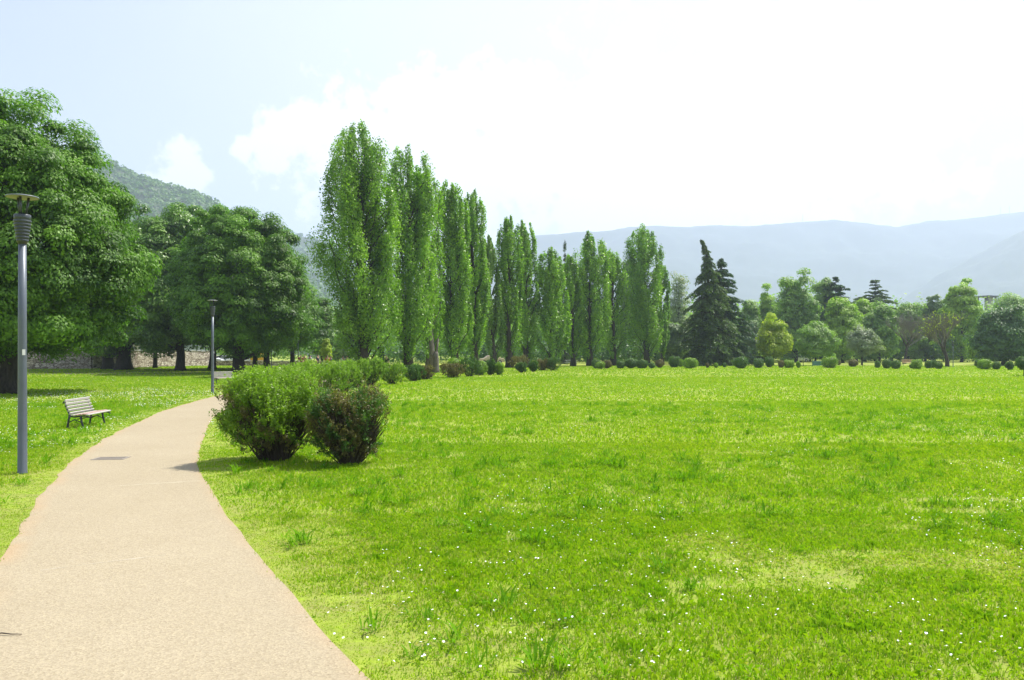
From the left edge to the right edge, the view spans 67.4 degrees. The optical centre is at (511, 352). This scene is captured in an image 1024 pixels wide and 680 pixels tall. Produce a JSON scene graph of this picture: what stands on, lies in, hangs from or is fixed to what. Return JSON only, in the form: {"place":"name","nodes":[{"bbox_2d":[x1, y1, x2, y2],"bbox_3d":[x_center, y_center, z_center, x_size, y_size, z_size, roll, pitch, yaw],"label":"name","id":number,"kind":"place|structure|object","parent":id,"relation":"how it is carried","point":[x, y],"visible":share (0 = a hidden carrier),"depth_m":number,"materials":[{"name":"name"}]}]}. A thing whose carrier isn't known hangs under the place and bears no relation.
{"place":"outdoors","nodes":[
{"label":"outdoors","id":0,"kind":"place"},
{"bbox_2d":[0,376,369,679],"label":"path","id":1,"kind":"structure","parent":0,"point":[205,594],"depth_m":6.28,"materials":[{"name":"beige gravel"}]},
{"bbox_2d":[91,456,130,459],"bbox_3d":[-7.180,1.892,13.749,0.558,0.006,0.366,0,0,-7],"label":"drain grate","id":2,"kind":"object","parent":1,"relation":"on","point":[110,458],"visible":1,"depth_m":13.70,"materials":[{"name":"grey metal"}]},
{"bbox_2d":[17,166,385,354],"bbox_3d":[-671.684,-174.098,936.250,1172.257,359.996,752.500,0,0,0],"label":"hill","id":3,"kind":"structure","parent":0,"point":[141,197],"depth_m":979.96,"materials":[{"name":"green plant"}]},
{"bbox_2d":[20,143,385,354],"bbox_3d":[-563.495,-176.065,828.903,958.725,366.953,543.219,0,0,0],"label":"woods","id":4,"kind":"object","parent":3,"relation":"on","point":[192,196],"visible":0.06,"depth_m":991.91,"materials":[{"name":"green plant"}]},
{"bbox_2d":[27,369,401,374],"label":"bare soil","id":5,"kind":"structure","parent":0,"point":[113,372],"depth_m":76.78,"materials":[{"name":"brown soil"}]},
{"bbox_2d":[296,236,439,352],"bbox_3d":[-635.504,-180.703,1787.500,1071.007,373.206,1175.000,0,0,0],"label":"hill","id":6,"kind":"structure","parent":0,"point":[302,240],"depth_m":1868.54,"materials":[{"name":"green plant"}]},
{"bbox_2d":[283,230,399,341],"bbox_3d":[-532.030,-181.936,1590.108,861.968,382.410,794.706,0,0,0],"label":"woods","id":7,"kind":"object","parent":6,"relation":"on","point":[301,249],"visible":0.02,"depth_m":1728.16,"materials":[{"name":"green plant"}]},
{"bbox_2d":[0,355,1023,679],"bbox_3d":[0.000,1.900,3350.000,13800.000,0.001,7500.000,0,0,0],"label":"ground","id":8,"kind":"structure","parent":0,"point":[368,647],"depth_m":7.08,"materials":[{"name":"green plant"}]},
{"bbox_2d":[5,194,39,473],"bbox_3d":[-7.684,-0.263,12.053,0.462,4.425,0.462,0,0,-11],"label":"street lamp","id":9,"kind":"object","parent":8,"relation":"on","point":[22,224],"visible":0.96,"depth_m":12.00,"materials":[{"name":"metal"}]},
{"bbox_2d":[27,347,91,368],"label":"stone wall","id":10,"kind":"structure","parent":8,"relation":"on","point":[83,362],"depth_m":89.30,"materials":[{"name":"stone"}]},
{"bbox_2d":[0,87,164,393],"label":"chestnut tree","id":11,"kind":"object","parent":8,"relation":"on","point":[88,274],"visible":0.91,"depth_m":34.24,"materials":[{"name":"green plant"}]},
{"bbox_2d":[62,396,110,427],"bbox_3d":[-10.968,1.544,19.843,0.649,0.745,1.457,0,0,-7],"label":"park bench","id":12,"kind":"object","parent":8,"relation":"on","point":[91,412],"visible":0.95,"depth_m":19.66,"materials":[{"name":"wood"}]},
{"bbox_2d":[78,342,148,368],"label":"chestnut tree","id":13,"kind":"object","parent":8,"relation":"on","point":[108,363],"visible":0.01,"depth_m":87.48,"materials":[{"name":"green plant"}]},
{"bbox_2d":[88,204,186,369],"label":"chestnut tree","id":14,"kind":"object","parent":8,"relation":"on","point":[123,357],"visible":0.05,"depth_m":83.31,"materials":[{"name":"green plant"}]},
{"bbox_2d":[132,216,167,367],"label":"chestnut tree","id":15,"kind":"object","parent":8,"relation":"on","point":[155,362],"depth_m":93.81,"materials":[{"name":"green plant"}]},
{"bbox_2d":[92,350,209,368],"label":"stone wall","id":16,"kind":"structure","parent":8,"relation":"on","point":[196,357],"depth_m":102.53,"materials":[{"name":"stone"}]},
{"bbox_2d":[122,202,236,370],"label":"chestnut tree","id":17,"kind":"object","parent":8,"relation":"on","point":[169,231],"visible":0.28,"depth_m":76.34,"materials":[{"name":"green plant"}]},
{"bbox_2d":[207,300,217,392],"bbox_3d":[-14.037,-0.263,36.000,0.462,4.425,0.462,0,0,33],"label":"street lamp","id":18,"kind":"object","parent":8,"relation":"on","point":[212,310],"visible":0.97,"depth_m":35.95,"materials":[{"name":"metal"}]},
{"bbox_2d":[186,237,246,368],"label":"chestnut tree","id":19,"kind":"object","parent":8,"relation":"on","point":[215,357],"visible":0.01,"depth_m":87.67,"materials":[{"name":"green plant"}]},
{"bbox_2d":[214,371,232,382],"bbox_3d":[-17.590,1.544,47.043,0.649,0.745,1.457,0,0,34],"label":"park bench","id":20,"kind":"object","parent":8,"relation":"on","point":[221,373],"visible":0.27,"depth_m":47.04,"materials":[{"name":"metal"}]},
{"bbox_2d":[155,203,312,372],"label":"chestnut tree","id":21,"kind":"object","parent":8,"relation":"on","point":[259,303],"visible":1,"depth_m":66.69,"materials":[{"name":"green plant"}]},
{"bbox_2d":[216,360,297,365],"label":"stone wall","id":22,"kind":"structure","parent":8,"relation":"on","point":[229,362],"depth_m":111.46,"materials":[{"name":"stone"}]},
{"bbox_2d":[206,346,320,361],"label":"woods","id":23,"kind":"object","parent":8,"relation":"on","point":[284,353],"visible":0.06,"depth_m":152.15,"materials":[{"name":"green plant"}]},
{"bbox_2d":[208,361,331,461],"bbox_3d":[-4.098,1.026,13.502,1.920,1.767,2.044,0,0,14],"label":"shrub","id":24,"kind":"object","parent":8,"relation":"on","point":[280,402],"visible":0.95,"depth_m":13.04,"materials":[{"name":"green plant"}]},
{"bbox_2d":[228,245,315,368],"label":"chestnut tree","id":25,"kind":"object","parent":8,"relation":"on","point":[266,360],"visible":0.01,"depth_m":83.78,"materials":[{"name":"green plant"}]},
{"bbox_2d":[239,362,305,415],"bbox_3d":[-7.243,1.089,23.256,2.368,1.642,2.058,0,0,29],"label":"shrub","id":26,"kind":"object","parent":8,"relation":"on","point":[274,372],"visible":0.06,"depth_m":23.02,"materials":[{"name":"green plant"}]},
{"bbox_2d":[282,265,327,365],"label":"chestnut tree","id":27,"kind":"object","parent":8,"relation":"on","point":[305,341],"visible":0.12,"depth_m":91.65,"materials":[{"name":"green plant"}]},
{"bbox_2d":[289,357,353,393],"bbox_3d":[-7.675,1.001,30.902,2.417,1.818,2.917,0,0,35],"label":"shrub","id":28,"kind":"object","parent":8,"relation":"on","point":[326,370],"visible":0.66,"depth_m":30.44,"materials":[{"name":"green plant"}]},
{"bbox_2d":[309,297,336,362],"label":"chestnut tree","id":29,"kind":"object","parent":8,"relation":"on","point":[324,333],"visible":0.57,"depth_m":103.30,"materials":[{"name":"green plant"}]},
{"bbox_2d":[319,338,332,360],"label":"young tree","id":30,"kind":"object","parent":8,"relation":"on","point":[325,350],"visible":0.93,"depth_m":99.61,"materials":[{"name":"green plant"}]},
{"bbox_2d":[330,318,347,360],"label":"leafy tree","id":31,"kind":"object","parent":8,"relation":"on","point":[336,355],"visible":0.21,"depth_m":126.40,"materials":[{"name":"green plant"}]},
{"bbox_2d":[328,360,363,391],"bbox_3d":[-8.205,1.105,37.006,1.908,1.608,1.969,0,0,38],"label":"shrub","id":32,"kind":"object","parent":8,"relation":"on","point":[354,370],"visible":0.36,"depth_m":36.88,"materials":[{"name":"green plant"}]},
{"bbox_2d":[303,376,390,464],"bbox_3d":[-2.794,1.119,13.071,1.523,1.582,1.396,0,0,0],"label":"shrub","id":33,"kind":"object","parent":8,"relation":"on","point":[349,431],"visible":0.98,"depth_m":12.81,"materials":[{"name":"green plant"}]},
{"bbox_2d":[304,119,405,361],"bbox_3d":[-13.199,-8.857,64.722,8.215,21.873,7.819,0,0,0],"label":"poplar tree","id":34,"kind":"object","parent":8,"relation":"on","point":[360,198],"visible":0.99,"depth_m":63.74,"materials":[{"name":"green plant"}]},
{"bbox_2d":[341,357,372,386],"bbox_3d":[-8.430,1.034,41.299,1.912,1.750,1.668,0,0,0],"label":"shrub","id":35,"kind":"object","parent":8,"relation":"on","point":[364,366],"visible":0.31,"depth_m":41.08,"materials":[{"name":"green plant"}]},
{"bbox_2d":[361,356,386,385],"bbox_3d":[-8.095,1.055,43.878,1.906,1.708,1.551,0,0,0],"label":"shrub","id":36,"kind":"object","parent":8,"relation":"on","point":[376,364],"visible":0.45,"depth_m":43.63,"materials":[{"name":"green plant"}]},
{"bbox_2d":[380,360,407,383],"bbox_3d":[-7.136,1.129,46.106,1.767,1.562,1.580,0,0,-22],"label":"shrub","id":37,"kind":"object","parent":8,"relation":"on","point":[389,370],"visible":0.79,"depth_m":45.87,"materials":[{"name":"green plant"}]},
{"bbox_2d":[381,144,437,368],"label":"poplar tree","id":38,"kind":"object","parent":8,"relation":"on","point":[417,201],"visible":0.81,"depth_m":70.12,"materials":[{"name":"green plant"}]},
{"bbox_2d":[402,363,426,380],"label":"shrub","id":39,"kind":"object","parent":8,"relation":"on","point":[414,371],"visible":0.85,"depth_m":50.77,"materials":[{"name":"green plant"}]},
{"bbox_2d":[420,365,434,378],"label":"shrub","id":40,"kind":"object","parent":8,"relation":"on","point":[429,368],"visible":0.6,"depth_m":53.80,"materials":[{"name":"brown plant"}]},
{"bbox_2d":[411,167,445,371],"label":"poplar tree","id":41,"kind":"object","parent":8,"relation":"on","point":[430,344],"visible":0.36,"depth_m":75.02,"materials":[{"name":"green plant"}]},
{"bbox_2d":[431,339,439,372],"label":"cut trunk","id":42,"kind":"object","parent":8,"relation":"on","point":[435,356],"visible":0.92,"depth_m":71.80,"materials":[{"name":"grey plant"}]},
{"bbox_2d":[439,361,465,377],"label":"shrub","id":43,"kind":"object","parent":8,"relation":"on","point":[452,371],"visible":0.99,"depth_m":57.23,"materials":[{"name":"brown plant"}]},
{"bbox_2d":[431,179,474,360],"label":"poplar tree","id":44,"kind":"object","parent":8,"relation":"on","point":[457,311],"visible":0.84,"depth_m":81.28,"materials":[{"name":"green plant"}]},
{"bbox_2d":[458,356,482,375],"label":"shrub","id":45,"kind":"object","parent":8,"relation":"on","point":[471,363],"visible":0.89,"depth_m":61.15,"materials":[{"name":"green plant"}]},
{"bbox_2d":[454,188,490,368],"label":"poplar tree","id":46,"kind":"object","parent":8,"relation":"on","point":[481,287],"visible":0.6,"depth_m":85.34,"materials":[{"name":"green plant"}]},
{"bbox_2d":[473,361,487,374],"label":"shrub","id":47,"kind":"object","parent":8,"relation":"on","point":[483,369],"visible":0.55,"depth_m":63.90,"materials":[{"name":"green plant"}]},
{"bbox_2d":[485,359,496,374],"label":"shrub","id":48,"kind":"object","parent":8,"relation":"on","point":[491,363],"visible":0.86,"depth_m":65.18,"materials":[{"name":"green plant"}]},
{"bbox_2d":[479,234,504,361],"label":"poplar tree","id":49,"kind":"object","parent":8,"relation":"on","point":[493,322],"visible":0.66,"depth_m":92.62,"materials":[{"name":"green plant"}]},
{"bbox_2d":[492,362,503,374],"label":"shrub","id":50,"kind":"object","parent":8,"relation":"on","point":[498,368],"visible":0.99,"depth_m":65.13,"materials":[{"name":"green plant"}]},
{"bbox_2d":[493,214,525,367],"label":"poplar tree","id":51,"kind":"object","parent":8,"relation":"on","point":[506,257],"visible":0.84,"depth_m":94.48,"materials":[{"name":"green plant"}]},
{"bbox_2d":[2,376,1023,669],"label":"daisies","id":52,"kind":"object","parent":8,"relation":"on","point":[518,512],"visible":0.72,"depth_m":8.05,"materials":[{"name":"white plant"}]},
{"bbox_2d":[508,355,529,369],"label":"shrub","id":53,"kind":"object","parent":8,"relation":"on","point":[522,358],"visible":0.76,"depth_m":80.92,"materials":[{"name":"brown plant"}]},
{"bbox_2d":[515,361,527,372],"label":"shrub","id":54,"kind":"object","parent":8,"relation":"on","point":[520,366],"visible":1,"depth_m":72.09,"materials":[{"name":"green plant"}]},
{"bbox_2d":[512,219,539,366],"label":"poplar tree","id":55,"kind":"object","parent":8,"relation":"on","point":[527,311],"visible":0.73,"depth_m":98.31,"materials":[{"name":"green plant"}]},
{"bbox_2d":[385,337,668,363],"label":"undergrowth","id":56,"kind":"object","parent":8,"relation":"on","point":[421,355],"visible":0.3,"depth_m":133.19,"materials":[{"name":"green plant"}]},
{"bbox_2d":[537,358,549,370],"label":"shrub","id":57,"kind":"object","parent":8,"relation":"on","point":[543,366],"visible":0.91,"depth_m":80.62,"materials":[{"name":"brown plant"}]},
{"bbox_2d":[531,246,572,366],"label":"poplar tree","id":58,"kind":"object","parent":8,"relation":"on","point":[551,277],"visible":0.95,"depth_m":99.92,"materials":[{"name":"green plant"}]},
{"bbox_2d":[545,356,560,370],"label":"shrub","id":59,"kind":"object","parent":8,"relation":"on","point":[551,365],"visible":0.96,"depth_m":80.70,"materials":[{"name":"green plant"}]},
{"bbox_2d":[554,241,575,363],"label":"poplar tree","id":60,"kind":"object","parent":8,"relation":"on","point":[566,356],"visible":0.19,"depth_m":127.87,"materials":[{"name":"green plant"}]},
{"bbox_2d":[329,288,807,361],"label":"woods","id":61,"kind":"object","parent":8,"relation":"on","point":[542,337],"visible":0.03,"depth_m":157.91,"materials":[{"name":"green plant"}]},
{"bbox_2d":[559,254,584,365],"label":"poplar tree","id":62,"kind":"object","parent":8,"relation":"on","point":[570,268],"visible":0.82,"depth_m":106.59,"materials":[{"name":"green plant"}]},
{"bbox_2d":[572,230,613,365],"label":"poplar tree","id":63,"kind":"object","parent":8,"relation":"on","point":[589,268],"visible":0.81,"depth_m":107.92,"materials":[{"name":"green plant"}]},
{"bbox_2d":[597,248,631,365],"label":"poplar tree","id":64,"kind":"object","parent":8,"relation":"on","point":[614,335],"visible":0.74,"depth_m":112.30,"materials":[{"name":"green plant"}]},
{"bbox_2d":[617,259,642,358],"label":"leafy tree","id":65,"kind":"object","parent":8,"relation":"on","point":[624,296],"visible":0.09,"depth_m":137.04,"materials":[{"name":"green plant"}]},
{"bbox_2d":[624,358,637,367],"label":"shrub","id":66,"kind":"object","parent":8,"relation":"on","point":[632,363],"visible":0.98,"depth_m":91.29,"materials":[{"name":"green plant"}]},
{"bbox_2d":[622,223,667,362],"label":"poplar tree","id":67,"kind":"object","parent":8,"relation":"on","point":[643,317],"visible":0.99,"depth_m":114.81,"materials":[{"name":"green plant"}]},
{"bbox_2d":[652,262,671,364],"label":"poplar tree","id":68,"kind":"object","parent":8,"relation":"on","point":[667,287],"visible":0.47,"depth_m":118.72,"materials":[{"name":"green plant"}]},
{"bbox_2d":[655,321,689,359],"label":"leafy tree","id":69,"kind":"object","parent":8,"relation":"on","point":[672,345],"visible":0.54,"depth_m":122.51,"materials":[{"name":"green plant"}]},
{"bbox_2d":[668,356,680,366],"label":"shrub","id":70,"kind":"object","parent":8,"relation":"on","point":[673,361],"visible":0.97,"depth_m":97.81,"materials":[{"name":"green plant"}]},
{"bbox_2d":[664,271,691,331],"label":"leafy tree","id":71,"kind":"object","parent":8,"relation":"on","point":[679,318],"visible":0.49,"depth_m":135.32,"materials":[{"name":"green plant"}]},
{"bbox_2d":[682,357,697,367],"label":"shrub","id":72,"kind":"object","parent":8,"relation":"on","point":[689,362],"visible":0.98,"depth_m":91.18,"materials":[{"name":"green plant"}]},
{"bbox_2d":[675,239,746,365],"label":"cedar tree","id":73,"kind":"object","parent":8,"relation":"on","point":[707,334],"visible":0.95,"depth_m":110.79,"materials":[{"name":"green plant"}]},
{"bbox_2d":[687,258,756,365],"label":"cedar tree","id":74,"kind":"object","parent":8,"relation":"on","point":[726,283],"visible":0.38,"depth_m":114.53,"materials":[{"name":"green plant"}]},
{"bbox_2d":[440,291,1004,359],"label":"woods","id":75,"kind":"object","parent":8,"relation":"on","point":[984,310],"visible":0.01,"depth_m":187.22,"materials":[{"name":"green plant"}]},
{"bbox_2d":[480,336,998,361],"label":"undergrowth","id":76,"kind":"object","parent":8,"relation":"on","point":[899,356],"visible":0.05,"depth_m":156.39,"materials":[{"name":"green plant"}]},
{"bbox_2d":[732,356,747,367],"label":"shrub","id":77,"kind":"object","parent":8,"relation":"on","point":[737,363],"visible":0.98,"depth_m":91.33,"materials":[{"name":"green plant"}]},
{"bbox_2d":[738,299,762,358],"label":"leafy tree","id":78,"kind":"object","parent":8,"relation":"on","point":[751,309],"visible":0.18,"depth_m":150.72,"materials":[{"name":"green plant"}]},
{"bbox_2d":[738,320,762,357],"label":"leafy tree","id":79,"kind":"object","parent":8,"relation":"on","point":[755,329],"visible":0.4,"depth_m":126.84,"materials":[{"name":"green plant"}]},
{"bbox_2d":[758,283,778,327],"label":"leafy tree","id":80,"kind":"object","parent":8,"relation":"on","point":[765,298],"visible":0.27,"depth_m":154.12,"materials":[{"name":"green plant"}]},
{"bbox_2d":[755,312,793,364],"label":"young tree","id":81,"kind":"object","parent":8,"relation":"on","point":[774,339],"visible":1,"depth_m":114.71,"materials":[{"name":"green plant"}]},
{"bbox_2d":[770,267,824,361],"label":"leafy tree","id":82,"kind":"object","parent":8,"relation":"on","point":[794,297],"visible":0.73,"depth_m":146.16,"materials":[{"name":"green plant"}]},
{"bbox_2d":[793,320,842,360],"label":"young tree","id":83,"kind":"object","parent":8,"relation":"on","point":[815,340],"visible":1,"depth_m":114.57,"materials":[{"name":"green plant"}]},
{"bbox_2d":[810,277,834,359],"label":"leafy tree","id":84,"kind":"object","parent":8,"relation":"on","point":[820,287],"visible":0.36,"depth_m":158.79,"materials":[{"name":"green plant"}]},
{"bbox_2d":[820,356,838,367],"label":"shrub","id":85,"kind":"object","parent":8,"relation":"on","point":[830,362],"visible":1,"depth_m":94.45,"materials":[{"name":"green plant"}]},
{"bbox_2d":[817,276,852,357],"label":"cedar tree","id":86,"kind":"object","parent":8,"relation":"on","point":[835,287],"visible":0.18,"depth_m":157.29,"materials":[{"name":"green plant"}]},
{"bbox_2d":[823,297,863,362],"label":"leafy tree","id":87,"kind":"object","parent":8,"relation":"on","point":[840,321],"visible":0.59,"depth_m":138.51,"materials":[{"name":"green plant"}]},
{"bbox_2d":[853,299,874,361],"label":"leafy tree","id":88,"kind":"object","parent":8,"relation":"on","point":[863,306],"visible":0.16,"depth_m":156.91,"materials":[{"name":"green plant"}]},
{"bbox_2d":[845,324,885,364],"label":"young tree","id":89,"kind":"object","parent":8,"relation":"on","point":[861,341],"visible":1,"depth_m":116.89,"materials":[{"name":"green plant"}]},
{"bbox_2d":[853,280,898,360],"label":"cedar tree","id":90,"kind":"object","parent":8,"relation":"on","point":[876,297],"visible":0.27,"depth_m":169.34,"materials":[{"name":"green plant"}]},
{"bbox_2d":[858,300,905,362],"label":"leafy tree","id":91,"kind":"object","parent":8,"relation":"on","point":[881,329],"visible":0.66,"depth_m":144.13,"materials":[{"name":"green plant"}]},
{"bbox_2d":[884,311,932,358],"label":"bare tree","id":92,"kind":"object","parent":8,"relation":"on","point":[904,325],"visible":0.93,"depth_m":132.17,"materials":[{"name":"brown plant"}]},
{"bbox_2d":[891,301,929,359],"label":"leafy tree","id":93,"kind":"object","parent":8,"relation":"on","point":[906,308],"visible":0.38,"depth_m":158.49,"materials":[{"name":"green plant"}]},
{"bbox_2d":[911,359,922,368],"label":"shrub","id":94,"kind":"object","parent":8,"relation":"on","point":[916,365],"visible":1,"depth_m":88.33,"materials":[{"name":"green plant"}]},
{"bbox_2d":[918,294,951,359],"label":"leafy tree","id":95,"kind":"object","parent":8,"relation":"on","point":[934,307],"visible":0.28,"depth_m":161.14,"materials":[{"name":"green plant"}]},
{"bbox_2d":[919,306,968,366],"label":"bare tree","id":96,"kind":"object","parent":8,"relation":"on","point":[936,326],"visible":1,"depth_m":102.29,"materials":[{"name":"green plant"}]},
{"bbox_2d":[929,278,982,361],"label":"leafy tree","id":97,"kind":"object","parent":8,"relation":"on","point":[955,302],"visible":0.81,"depth_m":150.31,"materials":[{"name":"green plant"}]},
{"bbox_2d":[965,342,997,359],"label":"leafy tree","id":98,"kind":"object","parent":8,"relation":"on","point":[971,354],"visible":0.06,"depth_m":124.35,"materials":[{"name":"green plant"}]},
{"bbox_2d":[977,359,991,369],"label":"shrub","id":99,"kind":"object","parent":8,"relation":"on","point":[982,363],"visible":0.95,"depth_m":85.65,"materials":[{"name":"green plant"}]},
{"bbox_2d":[975,295,998,311],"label":"concrete tower","id":100,"kind":"structure","parent":8,"relation":"on","point":[989,299],"depth_m":233.82,"materials":[{"name":"paint"}]},
{"bbox_2d":[962,304,1023,365],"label":"leafy tree","id":101,"kind":"object","parent":8,"relation":"on","point":[999,335],"visible":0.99,"depth_m":110.38,"materials":[{"name":"green plant"}]},
{"bbox_2d":[990,292,1023,360],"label":"leafy tree","id":102,"kind":"object","parent":8,"relation":"on","point":[1010,300],"visible":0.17,"depth_m":174.54,"materials":[{"name":"green plant"}]},
{"bbox_2d":[1014,356,1023,375],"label":"standard tree","id":103,"kind":"object","parent":8,"relation":"on","point":[1019,362],"visible":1,"depth_m":61.95,"materials":[{"name":"green plant"}]},
{"bbox_2d":[0,0,1023,269],"label":"sky","id":104,"kind":"structure","parent":0,"point":[562,116],"materials":[{"name":"white"}]},
{"bbox_2d":[377,212,1023,344],"bbox_3d":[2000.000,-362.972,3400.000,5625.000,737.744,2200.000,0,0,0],"label":"mountain ridge","id":105,"kind":"structure","parent":0,"point":[857,257],"depth_m":3253.39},
{"bbox_2d":[902,231,1023,310],"bbox_3d":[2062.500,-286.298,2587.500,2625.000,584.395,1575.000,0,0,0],"label":"mountain spur","id":106,"kind":"structure","parent":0,"point":[996,269],"depth_m":2463.47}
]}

